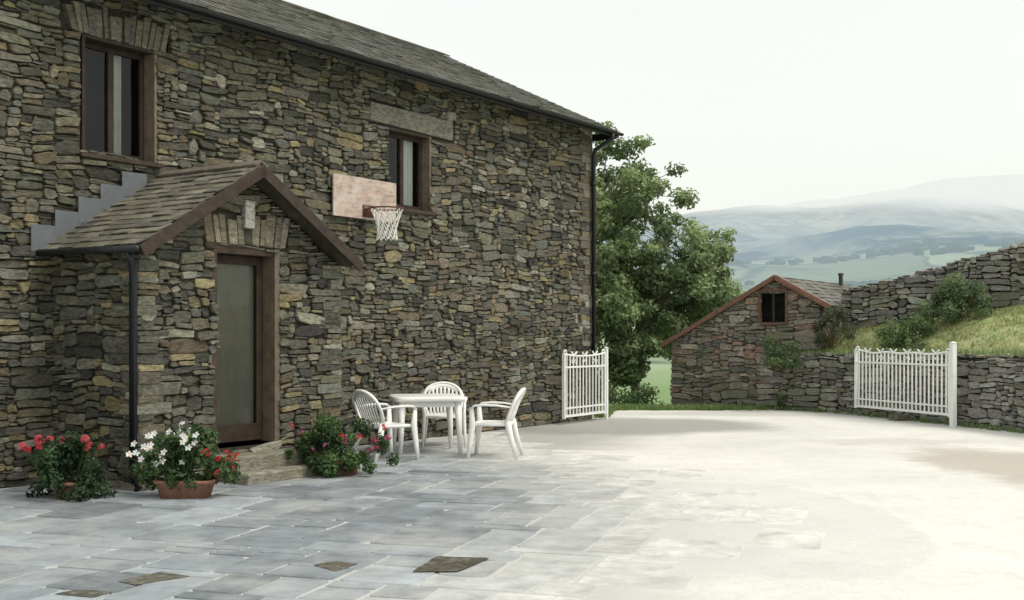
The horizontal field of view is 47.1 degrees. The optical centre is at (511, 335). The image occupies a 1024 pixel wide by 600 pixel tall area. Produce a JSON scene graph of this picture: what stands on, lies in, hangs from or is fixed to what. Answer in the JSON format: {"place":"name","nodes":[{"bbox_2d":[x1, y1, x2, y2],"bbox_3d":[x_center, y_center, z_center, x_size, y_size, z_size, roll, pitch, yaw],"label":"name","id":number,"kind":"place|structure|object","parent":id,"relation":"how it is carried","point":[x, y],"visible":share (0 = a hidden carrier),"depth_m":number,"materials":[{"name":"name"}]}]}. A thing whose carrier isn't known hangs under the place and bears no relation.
{"place":"outdoors","nodes":[
{"label":"outdoors","id":0,"kind":"place"},
{"bbox_2d":[0,432,825,599],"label":"paving","id":1,"kind":"structure","parent":0,"point":[320,504],"depth_m":8.86,"materials":[{"name":"stone"}]},
{"bbox_2d":[18,430,117,502],"bbox_3d":[-4.047,1.211,10.735,0.826,0.710,0.729,0,0,0],"label":"potted plant","id":2,"kind":"object","parent":1,"relation":"on","point":[67,452],"visible":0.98,"depth_m":10.64,"materials":[{"name":"green plant"}]},
{"bbox_2d":[126,421,241,498],"bbox_3d":[-2.998,1.140,10.795,1.034,0.701,0.657,0,0,0],"label":"potted plant","id":3,"kind":"object","parent":1,"relation":"on","point":[194,447],"visible":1,"depth_m":10.70,"materials":[{"name":"green plant"}]},
{"bbox_2d":[56,556,487,596],"bbox_3d":[-1.408,1.482,7.332,2.692,0.001,0.613,0,0,-20],"label":"mossy ground patch","id":4,"kind":"object","parent":1,"relation":"on","point":[443,563],"visible":1,"depth_m":7.47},
{"bbox_2d":[284,412,399,478],"bbox_3d":[-1.823,1.180,12.531,1.235,0.713,0.730,0,0,0],"label":"potted plant","id":5,"kind":"object","parent":1,"relation":"on","point":[333,462],"visible":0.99,"depth_m":12.42,"materials":[{"name":"green plant"}]},
{"bbox_2d":[351,389,419,462],"bbox_3d":[-1.557,1.065,14.119,0.687,0.860,0.643,0,0,-40],"label":"garden chair","id":6,"kind":"object","parent":1,"relation":"on","point":[357,394],"visible":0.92,"depth_m":14.04,"materials":[{"name":"white plastic"}]},
{"bbox_2d":[389,393,464,454],"bbox_3d":[-1.100,1.128,15.100,0.920,0.724,0.920,0,0,-12],"label":"garden table","id":7,"kind":"object","parent":1,"relation":"on","point":[449,401],"visible":0.98,"depth_m":14.79,"materials":[{"name":"white plastic"}]},
{"bbox_2d":[422,381,466,446],"bbox_3d":[-0.934,1.065,15.998,0.643,0.860,0.687,0,0,-5],"label":"garden chair","id":8,"kind":"object","parent":1,"relation":"on","point":[432,387],"visible":0.57,"depth_m":16.14,"materials":[{"name":"white plastic"}]},
{"bbox_2d":[466,387,525,458],"bbox_3d":[-0.172,1.065,14.443,0.687,0.860,0.643,0,0,8],"label":"garden chair","id":9,"kind":"object","parent":1,"relation":"on","point":[509,423],"visible":1,"depth_m":14.21,"materials":[{"name":"white plastic"}]},
{"bbox_2d":[284,0,1023,220],"label":"sky","id":10,"kind":"structure","parent":0,"point":[762,102],"materials":[{"name":"white"}]},
{"bbox_2d":[590,174,1023,414],"bbox_3d":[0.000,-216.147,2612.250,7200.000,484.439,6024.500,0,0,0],"label":"terrain","id":11,"kind":"structure","parent":0,"point":[980,211],"depth_m":1770.94,"materials":[{"name":"green plant"}]},
{"bbox_2d":[0,0,623,491],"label":"stone house","id":12,"kind":"structure","parent":11,"relation":"on","point":[178,242],"depth_m":13.25,"materials":[{"name":"stone"}]},
{"bbox_2d":[79,33,162,167],"bbox_3d":[-4.451,-2.530,12.804,0.695,1.480,1.230,0,0,34],"label":"window","id":13,"kind":"structure","parent":12,"relation":"in","point":[117,108],"depth_m":13.04,"materials":[{"name":"brown wood"}]},
{"bbox_2d":[211,244,279,447],"bbox_3d":[-2.900,0.105,12.480,0.244,2.090,0.960,0,0,34],"label":"door","id":14,"kind":"structure","parent":12,"relation":"in","point":[246,360],"depth_m":12.70,"materials":[{"name":"brown wood"}]},
{"bbox_2d":[332,173,404,240],"bbox_3d":[-1.764,-1.698,15.703,0.625,0.844,1.280,0,0,34],"label":"basketball hoop","id":15,"kind":"object","parent":12,"relation":"attached to","point":[361,198],"visible":1,"depth_m":15.71,"materials":[{"name":"brown wood"}]},
{"bbox_2d":[386,127,435,215],"bbox_3d":[-1.691,-2.350,16.889,0.665,1.340,1.270,0,0,34],"label":"window","id":16,"kind":"structure","parent":12,"relation":"in","point":[410,152],"depth_m":17.14,"materials":[{"name":"brown wood"}]},
{"bbox_2d":[0,409,1023,599],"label":"yard","id":17,"kind":"structure","parent":11,"relation":"on","point":[907,510],"depth_m":10.93,"materials":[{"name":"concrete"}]},
{"bbox_2d":[562,347,607,418],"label":"iron gate","id":18,"kind":"structure","parent":17,"relation":"on","point":[604,383],"depth_m":20.36,"materials":[{"name":"white metal"}]},
{"bbox_2d":[755,351,1023,432],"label":"dry stone retaining wall","id":19,"kind":"structure","parent":17,"relation":"on","point":[990,388],"depth_m":20.82,"materials":[{"name":"grey stone"}]},
{"bbox_2d":[776,394,787,409],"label":"wall fern","id":20,"kind":"object","parent":19,"relation":"attached to","point":[781,400],"depth_m":23.58,"materials":[{"name":"green plant"}]},
{"bbox_2d":[760,332,804,373],"bbox_3d":[5.377,0.347,23.261,0.904,0.835,1.019,0,0,36],"label":"shrub","id":21,"kind":"object","parent":19,"relation":"on","point":[780,360],"visible":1,"depth_m":23.14,"materials":[{"name":"green plant"}]},
{"bbox_2d":[811,304,857,349],"bbox_3d":[6.346,-0.154,23.180,0.756,0.927,0.803,0,0,-12],"label":"ivy bush","id":22,"kind":"object","parent":19,"relation":"on","point":[833,315],"visible":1,"depth_m":23.09,"materials":[{"name":"green plant"}]},
{"bbox_2d":[887,414,910,420],"bbox_3d":[6.845,1.456,20.751,0.445,0.170,0.257,0,0,-15],"label":"boulder","id":23,"kind":"object","parent":17,"relation":"on","point":[899,417],"visible":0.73,"depth_m":20.64,"materials":[{"name":"stone"}]},
{"bbox_2d":[854,341,956,427],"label":"iron gate","id":24,"kind":"structure","parent":17,"relation":"on","point":[951,353],"depth_m":20.09,"materials":[{"name":"white metal"}]},
{"bbox_2d":[596,382,664,405],"bbox_3d":[2.665,1.843,26.890,1.895,1.565,1.800,0,0,-2],"label":"hedge bush","id":25,"kind":"object","parent":11,"relation":"on","point":[643,392],"visible":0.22,"depth_m":26.94,"materials":[{"name":"green plant"}]},
{"bbox_2d":[589,121,738,403],"bbox_3d":[3.041,-1.478,28.727,5.136,7.764,3.495,0,0,0],"label":"tree","id":26,"kind":"object","parent":11,"relation":"on","point":[622,305],"visible":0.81,"depth_m":28.30,"materials":[{"name":"green plant"}]},
{"bbox_2d":[636,261,744,360],"bbox_3d":[4.715,0.283,30.517,4.372,4.443,2.772,0,0,0],"label":"tree","id":27,"kind":"object","parent":11,"relation":"on","point":[694,316],"visible":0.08,"depth_m":29.83,"materials":[{"name":"green plant"}]},
{"bbox_2d":[661,273,855,406],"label":"stone outbuilding","id":28,"kind":"structure","parent":11,"relation":"on","point":[715,360],"depth_m":24.44,"materials":[{"name":"stone"}]},
{"bbox_2d":[758,289,787,324],"bbox_3d":[5.421,-0.530,24.130,0.942,0.940,0.420,0,0,34],"label":"window","id":29,"kind":"structure","parent":28,"relation":"in","point":[774,309],"depth_m":24.24,"materials":[{"name":"brown wood"}]},
{"bbox_2d":[590,402,1023,433],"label":"verge grass","id":30,"kind":"structure","parent":11,"relation":"on","point":[667,406],"depth_m":23.54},
{"bbox_2d":[668,239,1023,295],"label":"distant woodland","id":31,"kind":"object","parent":11,"relation":"on","point":[918,248],"visible":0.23,"depth_m":1006.79,"materials":[{"name":"green plant"}]},
{"bbox_2d":[821,304,1023,358],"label":"grass bank","id":32,"kind":"structure","parent":0,"point":[987,335],"depth_m":20.63,"materials":[{"name":"green plant"}]},
{"bbox_2d":[874,312,938,349],"bbox_3d":[7.365,-0.060,21.699,1.174,0.750,0.922,0,0,-8],"label":"shrub","id":33,"kind":"object","parent":32,"relation":"on","point":[906,331],"visible":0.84,"depth_m":21.61,"materials":[{"name":"green plant"}]},
{"bbox_2d":[901,338,933,351],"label":"shrub","id":34,"kind":"object","parent":32,"relation":"on","point":[916,345],"visible":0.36,"depth_m":20.98,"materials":[{"name":"green plant"}]},
{"bbox_2d":[840,242,1023,328],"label":"dry stone field wall","id":35,"kind":"structure","parent":32,"relation":"on","point":[1000,273],"depth_m":22.80,"materials":[{"name":"grey stone"}]},
{"bbox_2d":[912,271,996,325],"bbox_3d":[8.246,-0.606,21.688,1.454,1.197,1.208,0,0,-26],"label":"shrub","id":36,"kind":"object","parent":32,"relation":"on","point":[957,297],"visible":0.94,"depth_m":21.54,"materials":[{"name":"green plant"}]}
]}

